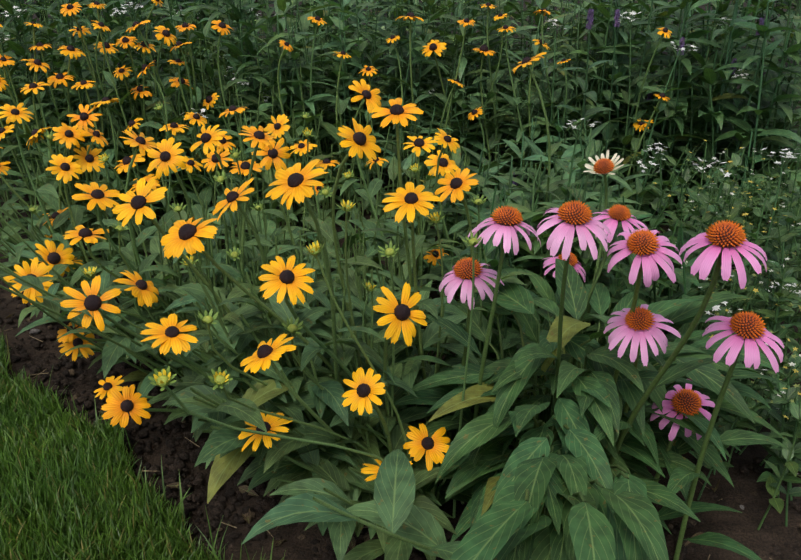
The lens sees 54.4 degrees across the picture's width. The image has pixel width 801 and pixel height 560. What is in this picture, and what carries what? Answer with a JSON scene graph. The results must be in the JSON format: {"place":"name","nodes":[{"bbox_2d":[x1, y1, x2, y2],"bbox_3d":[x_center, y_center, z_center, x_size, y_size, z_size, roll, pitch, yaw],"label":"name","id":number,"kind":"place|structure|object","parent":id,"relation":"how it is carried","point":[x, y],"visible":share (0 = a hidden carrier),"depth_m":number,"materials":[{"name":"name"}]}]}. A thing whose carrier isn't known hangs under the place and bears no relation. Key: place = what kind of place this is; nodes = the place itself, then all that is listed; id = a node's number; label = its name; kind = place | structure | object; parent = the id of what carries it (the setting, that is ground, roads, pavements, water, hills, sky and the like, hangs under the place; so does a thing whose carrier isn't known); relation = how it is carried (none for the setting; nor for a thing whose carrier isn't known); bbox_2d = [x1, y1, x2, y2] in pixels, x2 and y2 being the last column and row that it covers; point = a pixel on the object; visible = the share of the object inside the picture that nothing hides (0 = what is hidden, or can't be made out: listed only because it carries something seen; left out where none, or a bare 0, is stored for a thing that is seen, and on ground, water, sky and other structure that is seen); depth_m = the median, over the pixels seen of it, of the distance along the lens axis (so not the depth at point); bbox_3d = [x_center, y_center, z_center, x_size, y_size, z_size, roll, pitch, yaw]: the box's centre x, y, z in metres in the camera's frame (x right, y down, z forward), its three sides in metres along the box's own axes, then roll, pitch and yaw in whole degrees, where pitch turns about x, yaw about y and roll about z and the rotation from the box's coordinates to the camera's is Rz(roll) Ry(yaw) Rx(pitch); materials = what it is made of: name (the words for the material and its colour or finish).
{"place":"outdoors","nodes":[
{"label":"outdoors","id":0,"kind":"place"},
{"bbox_2d":[0,183,800,559],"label":"soil ground","id":1,"kind":"structure","parent":0,"point":[740,527],"depth_m":1.33,"materials":[{"name":"brown soil"}]},
{"bbox_2d":[0,335,265,559],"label":"lawn grass","id":2,"kind":"structure","parent":1,"relation":"on","point":[53,496],"depth_m":1.26,"materials":[{"name":"green plant"}]},
{"bbox_2d":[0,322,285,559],"bbox_3d":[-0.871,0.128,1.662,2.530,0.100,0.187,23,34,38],"label":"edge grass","id":3,"kind":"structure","parent":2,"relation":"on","point":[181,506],"depth_m":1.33,"materials":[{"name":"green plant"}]},
{"bbox_2d":[0,0,793,559],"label":"flowers","id":4,"kind":"object","parent":1,"relation":"on","point":[338,406],"visible":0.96,"depth_m":1.16,"materials":[{"name":"green plant"}]},
{"bbox_2d":[0,0,800,529],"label":"plants","id":5,"kind":"object","parent":1,"relation":"on","point":[746,132],"visible":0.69,"depth_m":2.34,"materials":[{"name":"green plant"}]},
{"bbox_2d":[5,312,800,548],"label":"fallen petals and leaves","id":6,"kind":"object","parent":1,"relation":"on","point":[252,492],"visible":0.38,"depth_m":1.30,"materials":[{"name":"brown plant"}]},
{"bbox_2d":[0,0,800,189],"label":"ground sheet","id":7,"kind":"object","parent":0,"point":[34,16],"depth_m":5.92,"materials":[{"name":"plant"}]}
]}

